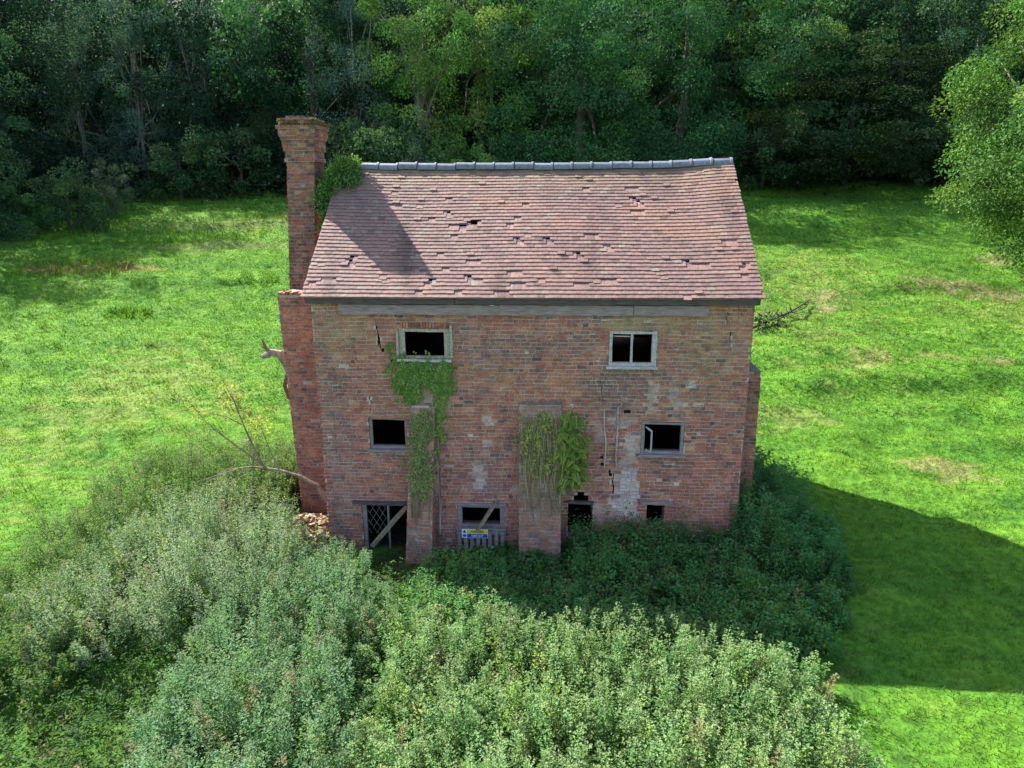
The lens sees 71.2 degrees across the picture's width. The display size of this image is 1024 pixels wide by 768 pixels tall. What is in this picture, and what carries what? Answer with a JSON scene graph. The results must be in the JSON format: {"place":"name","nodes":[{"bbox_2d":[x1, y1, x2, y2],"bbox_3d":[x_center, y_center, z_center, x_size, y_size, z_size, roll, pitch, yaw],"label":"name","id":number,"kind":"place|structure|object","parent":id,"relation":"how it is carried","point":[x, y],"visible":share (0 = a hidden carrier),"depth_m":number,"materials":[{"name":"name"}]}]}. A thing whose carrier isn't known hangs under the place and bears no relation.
{"place":"outdoors","nodes":[
{"label":"outdoors","id":0,"kind":"place"},
{"bbox_2d":[0,0,1023,767],"bbox_3d":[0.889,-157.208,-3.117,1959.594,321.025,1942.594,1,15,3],"label":"ground","id":1,"kind":"structure","parent":0,"point":[866,622],"depth_m":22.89,"materials":[{"name":"green plant"}]},
{"bbox_2d":[0,148,37,220],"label":"bush","id":2,"kind":"object","parent":1,"relation":"on","point":[25,211],"visible":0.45,"depth_m":48.98,"materials":[{"name":"green plant"}]},
{"bbox_2d":[0,29,43,240],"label":"ash tree","id":3,"kind":"object","parent":1,"relation":"on","point":[14,230],"visible":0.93,"depth_m":45.35,"materials":[{"name":"green plant"}]},
{"bbox_2d":[0,0,99,208],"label":"tree","id":4,"kind":"object","parent":1,"relation":"on","point":[43,162],"visible":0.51,"depth_m":53.75,"materials":[{"name":"green plant"}]},
{"bbox_2d":[4,156,115,232],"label":"bush","id":5,"kind":"object","parent":1,"relation":"on","point":[73,186],"visible":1,"depth_m":47.23,"materials":[{"name":"green plant"}]},
{"bbox_2d":[8,0,139,185],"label":"tree","id":6,"kind":"object","parent":1,"relation":"on","point":[80,122],"visible":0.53,"depth_m":59.72,"materials":[{"name":"green plant"}]},
{"bbox_2d":[0,516,169,705],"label":"shrub","id":7,"kind":"object","parent":1,"relation":"on","point":[29,569],"visible":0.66,"depth_m":13.38,"materials":[{"name":"green plant"}]},
{"bbox_2d":[91,156,134,217],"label":"bush","id":8,"kind":"object","parent":1,"relation":"on","point":[110,188],"visible":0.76,"depth_m":52.13,"materials":[{"name":"green plant"}]},
{"bbox_2d":[74,0,187,196],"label":"tree","id":9,"kind":"object","parent":1,"relation":"on","point":[139,111],"visible":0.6,"depth_m":58.73,"materials":[{"name":"green plant"}]},
{"bbox_2d":[4,473,315,673],"bbox_3d":[-6.634,3.293,14.442,5.199,2.191,6.185,1,15,3],"label":"shrub","id":10,"kind":"object","parent":1,"relation":"on","point":[227,554],"visible":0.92,"depth_m":13.67,"materials":[{"name":"green plant"}]},
{"bbox_2d":[187,379,326,502],"bbox_3d":[-5.854,1.291,16.599,3.120,3.002,0.853,-2,16,-5],"label":"dead branch","id":11,"kind":"object","parent":10,"relation":"attached to","point":[320,490],"visible":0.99,"depth_m":16.52,"materials":[{"name":"brown plant"}]},
{"bbox_2d":[29,424,298,559],"bbox_3d":[-7.871,2.426,18.008,6.272,2.057,6.462,1,15,3],"label":"shrub","id":12,"kind":"object","parent":1,"relation":"on","point":[190,468],"visible":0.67,"depth_m":17.82,"materials":[{"name":"green plant"}]},
{"bbox_2d":[114,124,229,200],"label":"bush","id":13,"kind":"object","parent":1,"relation":"on","point":[181,179],"visible":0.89,"depth_m":54.46,"materials":[{"name":"green plant"}]},
{"bbox_2d":[139,0,242,185],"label":"tree","id":14,"kind":"object","parent":1,"relation":"on","point":[192,44],"visible":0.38,"depth_m":59.81,"materials":[{"name":"green plant"}]},
{"bbox_2d":[186,110,286,194],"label":"bush","id":15,"kind":"object","parent":1,"relation":"on","point":[217,147],"visible":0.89,"depth_m":56.14,"materials":[{"name":"green plant"}]},
{"bbox_2d":[186,0,305,187],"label":"tree","id":16,"kind":"object","parent":1,"relation":"on","point":[259,109],"visible":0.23,"depth_m":60.77,"materials":[{"name":"green plant"}]},
{"bbox_2d":[222,455,300,535],"bbox_3d":[-6.050,2.745,17.854,1.972,1.112,3.217,1,15,3],"label":"shrub","id":17,"kind":"object","parent":1,"relation":"on","point":[292,484],"visible":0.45,"depth_m":17.53,"materials":[{"name":"green plant"}]},
{"bbox_2d":[121,526,404,767],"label":"shrub","id":18,"kind":"object","parent":1,"relation":"on","point":[284,674],"visible":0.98,"depth_m":10.77,"materials":[{"name":"green plant"}]},
{"bbox_2d":[261,512,330,558],"bbox_3d":[-4.843,3.386,16.681,2.100,0.660,2.200,1,15,3],"label":"rubble","id":19,"kind":"object","parent":1,"relation":"on","point":[317,520],"visible":0.38,"depth_m":16.45,"materials":[{"name":"stone"}]},
{"bbox_2d":[238,0,380,193],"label":"tree","id":20,"kind":"object","parent":1,"relation":"on","point":[279,151],"visible":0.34,"depth_m":55.41,"materials":[{"name":"green plant"}]},
{"bbox_2d":[299,0,406,170],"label":"tree","id":21,"kind":"object","parent":1,"relation":"on","point":[351,54],"visible":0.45,"depth_m":54.46,"materials":[{"name":"green plant"}]},
{"bbox_2d":[324,101,452,172],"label":"bush","id":22,"kind":"object","parent":1,"relation":"on","point":[361,145],"visible":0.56,"depth_m":50.20,"materials":[{"name":"green plant"}]},
{"bbox_2d":[401,134,435,162],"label":"bush","id":23,"kind":"object","parent":1,"relation":"on","point":[418,153],"visible":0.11,"depth_m":49.43,"materials":[{"name":"green plant"}]},
{"bbox_2d":[0,540,840,767],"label":"weeds","id":24,"kind":"object","parent":1,"relation":"on","point":[40,730],"visible":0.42,"depth_m":11.04,"materials":[{"name":"green plant"}]},
{"bbox_2d":[354,0,495,163],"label":"tree","id":25,"kind":"object","parent":1,"relation":"on","point":[420,92],"visible":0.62,"depth_m":53.05,"materials":[{"name":"green plant"}]},
{"bbox_2d":[402,0,540,163],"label":"tree","id":26,"kind":"object","parent":1,"relation":"on","point":[477,61],"visible":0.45,"depth_m":55.53,"materials":[{"name":"green plant"}]},
{"bbox_2d":[448,142,498,163],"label":"bush","id":27,"kind":"object","parent":1,"relation":"on","point":[478,151],"visible":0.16,"depth_m":51.05,"materials":[{"name":"green plant"}]},
{"bbox_2d":[456,530,505,552],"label":"pallet gate","id":28,"kind":"structure","parent":1,"relation":"on","point":[490,533],"depth_m":15.86,"materials":[{"name":"grey wood"}]},
{"bbox_2d":[462,529,487,537],"bbox_3d":[-0.820,3.307,15.802,0.580,0.210,0.013,1,15,3],"label":"warning sign","id":29,"kind":"object","parent":28,"relation":"attached to","point":[473,533],"visible":1,"depth_m":15.80,"materials":[{"name":"plastic"}]},
{"bbox_2d":[0,0,1023,210],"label":"woodland","id":30,"kind":"object","parent":1,"relation":"on","point":[228,35],"visible":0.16,"depth_m":59.80,"materials":[{"name":"green plant"}]},
{"bbox_2d":[275,115,765,563],"bbox_3d":[0.126,-1.416,17.531,11.058,9.788,7.013,1,15,3],"label":"farmhouse","id":31,"kind":"object","parent":1,"relation":"on","point":[614,303],"visible":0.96,"depth_m":15.28,"materials":[{"name":"brick"}]},
{"bbox_2d":[261,340,288,399],"bbox_3d":[-5.816,-0.226,18.273,1.075,1.861,0.216,-1,15,-3],"label":"tree stub","id":32,"kind":"object","parent":31,"relation":"attached to","point":[279,354],"visible":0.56,"depth_m":18.07,"materials":[{"name":"grey plant"}]},
{"bbox_2d":[310,151,364,233],"bbox_3d":[-4.085,-3.982,16.980,1.388,2.926,1.266,-8,17,-25],"label":"ivy bush","id":33,"kind":"object","parent":31,"relation":"attached to","point":[346,168],"visible":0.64,"depth_m":16.66,"materials":[{"name":"green plant"}]},
{"bbox_2d":[362,505,391,548],"bbox_3d":[-2.760,3.216,16.096,1.158,1.240,0.095,1,15,3],"label":"window","id":34,"kind":"structure","parent":31,"relation":"in","point":[364,507],"depth_m":16.07,"materials":[{"name":"grey wood"}]},
{"bbox_2d":[367,418,408,452],"bbox_3d":[-2.680,1.094,15.457,0.923,0.765,0.200,1,15,3],"label":"window","id":35,"kind":"structure","parent":31,"relation":"in","point":[374,447],"depth_m":15.48,"materials":[{"name":"grey wood"}]},
{"bbox_2d":[370,506,407,547],"bbox_3d":[-2.688,3.112,15.824,0.924,0.995,0.080,-4,16,-13],"label":"timber prop","id":36,"kind":"object","parent":31,"relation":"attached to","point":[391,523],"visible":0.91,"depth_m":15.80,"materials":[{"name":"wood"}]},
{"bbox_2d":[383,339,458,534],"bbox_3d":[-1.903,1.223,15.362,1.598,4.466,0.196,1,15,3],"label":"ivy","id":37,"kind":"object","parent":31,"relation":"attached to","point":[427,376],"visible":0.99,"depth_m":15.03,"materials":[{"name":"green plant"}]},
{"bbox_2d":[403,408,439,524],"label":"creeper","id":38,"kind":"object","parent":31,"relation":"attached to","point":[417,439],"visible":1,"depth_m":15.22,"materials":[{"name":"green plant"}]},
{"bbox_2d":[396,325,452,361],"bbox_3d":[-1.818,-0.846,14.860,1.189,0.765,0.193,1,15,3],"label":"window","id":39,"kind":"structure","parent":31,"relation":"in","point":[400,339],"depth_m":14.86,"materials":[{"name":"paint"}]},
{"bbox_2d":[455,505,505,530],"bbox_3d":[-0.691,2.943,15.838,1.137,0.585,0.172,1,15,3],"label":"window","id":40,"kind":"structure","parent":31,"relation":"in","point":[459,507],"depth_m":15.83,"materials":[{"name":"grey wood"}]},
{"bbox_2d":[476,502,496,531],"bbox_3d":[-0.563,2.912,15.704,0.475,0.682,0.082,-3,16,-9],"label":"timber prop","id":41,"kind":"object","parent":31,"relation":"attached to","point":[487,514],"visible":1,"depth_m":15.67,"materials":[{"name":"wood"}]},
{"bbox_2d":[514,411,562,525],"bbox_3d":[0.557,1.788,15.146,1.042,2.447,0.432,1,15,3],"label":"creeper","id":42,"kind":"object","parent":31,"relation":"attached to","point":[545,469],"visible":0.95,"depth_m":15.08,"materials":[{"name":"green plant"}]},
{"bbox_2d":[547,407,592,496],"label":"creeper","id":43,"kind":"object","parent":31,"relation":"attached to","point":[569,441],"visible":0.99,"depth_m":14.97,"materials":[{"name":"green plant"}]},
{"bbox_2d":[606,331,657,369],"bbox_3d":[2.465,-0.696,14.625,1.059,0.793,0.155,1,15,3],"label":"window","id":44,"kind":"structure","parent":31,"relation":"in","point":[651,365],"depth_m":14.64,"materials":[{"name":"paint"}]},
{"bbox_2d":[638,422,684,457],"bbox_3d":[3.168,1.172,15.095,0.989,0.771,0.187,1,15,3],"label":"window","id":45,"kind":"structure","parent":31,"relation":"in","point":[651,453],"depth_m":15.12,"materials":[{"name":"paint"}]},
{"bbox_2d":[469,0,687,162],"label":"oak tree","id":46,"kind":"object","parent":1,"relation":"on","point":[593,87],"visible":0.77,"depth_m":51.31,"materials":[{"name":"green plant"}]},
{"bbox_2d":[304,586,885,767],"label":"shrub","id":47,"kind":"object","parent":1,"relation":"on","point":[757,753],"visible":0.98,"depth_m":10.41,"materials":[{"name":"green plant"}]},
{"bbox_2d":[394,488,866,669],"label":"nettles","id":48,"kind":"object","parent":1,"relation":"on","point":[609,560],"visible":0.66,"depth_m":13.77,"materials":[{"name":"green plant"}]},
{"bbox_2d":[598,0,811,182],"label":"oak tree","id":49,"kind":"object","parent":1,"relation":"on","point":[714,133],"visible":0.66,"depth_m":52.25,"materials":[{"name":"green plant"}]},
{"bbox_2d":[713,109,812,191],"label":"bush","id":50,"kind":"object","parent":1,"relation":"on","point":[768,154],"visible":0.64,"depth_m":53.26,"materials":[{"name":"green plant"}]},
{"bbox_2d":[761,261,779,328],"bbox_3d":[10.385,-3.572,28.896,0.747,2.831,0.611,13,20,39],"label":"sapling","id":51,"kind":"object","parent":1,"relation":"on","point":[769,290],"visible":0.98,"depth_m":28.77,"materials":[{"name":"green plant"}]},
{"bbox_2d":[711,0,851,172],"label":"tree","id":52,"kind":"object","parent":1,"relation":"on","point":[802,28],"visible":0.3,"depth_m":57.38,"materials":[{"name":"green plant"}]},
{"bbox_2d":[753,299,810,330],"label":"fallen branch","id":53,"kind":"object","parent":1,"relation":"on","point":[778,317],"visible":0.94,"depth_m":29.49,"materials":[{"name":"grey plant"}]},
{"bbox_2d":[728,445,856,586],"bbox_3d":[6.024,2.534,16.726,2.839,1.989,6.051,1,15,3],"label":"shrub","id":54,"kind":"object","parent":1,"relation":"on","point":[768,478],"visible":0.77,"depth_m":15.10,"materials":[{"name":"green plant"}]},
{"bbox_2d":[759,0,898,163],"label":"tree","id":55,"kind":"object","parent":1,"relation":"on","point":[859,27],"visible":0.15,"depth_m":59.16,"materials":[{"name":"green plant"}]},
{"bbox_2d":[722,26,995,186],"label":"yew tree","id":56,"kind":"object","parent":1,"relation":"on","point":[925,150],"visible":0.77,"depth_m":50.97,"materials":[{"name":"green plant"}]},
{"bbox_2d":[826,0,981,135],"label":"ash tree","id":57,"kind":"object","parent":1,"relation":"on","point":[909,23],"visible":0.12,"depth_m":60.75,"materials":[{"name":"green plant"}]},
{"bbox_2d":[888,101,981,185],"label":"bush","id":58,"kind":"object","parent":1,"relation":"on","point":[919,170],"visible":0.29,"depth_m":52.07,"materials":[{"name":"green plant"}]},
{"bbox_2d":[878,0,1023,183],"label":"ash tree","id":59,"kind":"object","parent":1,"relation":"on","point":[964,31],"visible":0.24,"depth_m":53.87,"materials":[{"name":"green plant"}]},
{"bbox_2d":[912,0,1023,178],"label":"tree","id":60,"kind":"object","parent":1,"relation":"on","point":[1020,77],"visible":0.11,"depth_m":52.50,"materials":[{"name":"green plant"}]},
{"bbox_2d":[924,0,1023,268],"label":"ash tree","id":61,"kind":"object","parent":1,"relation":"on","point":[988,144],"visible":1,"depth_m":31.50,"materials":[{"name":"green plant"}]},
{"bbox_2d":[936,111,1021,192],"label":"bush","id":62,"kind":"object","parent":1,"relation":"on","point":[942,183],"visible":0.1,"depth_m":51.56,"materials":[{"name":"green plant"}]}
]}

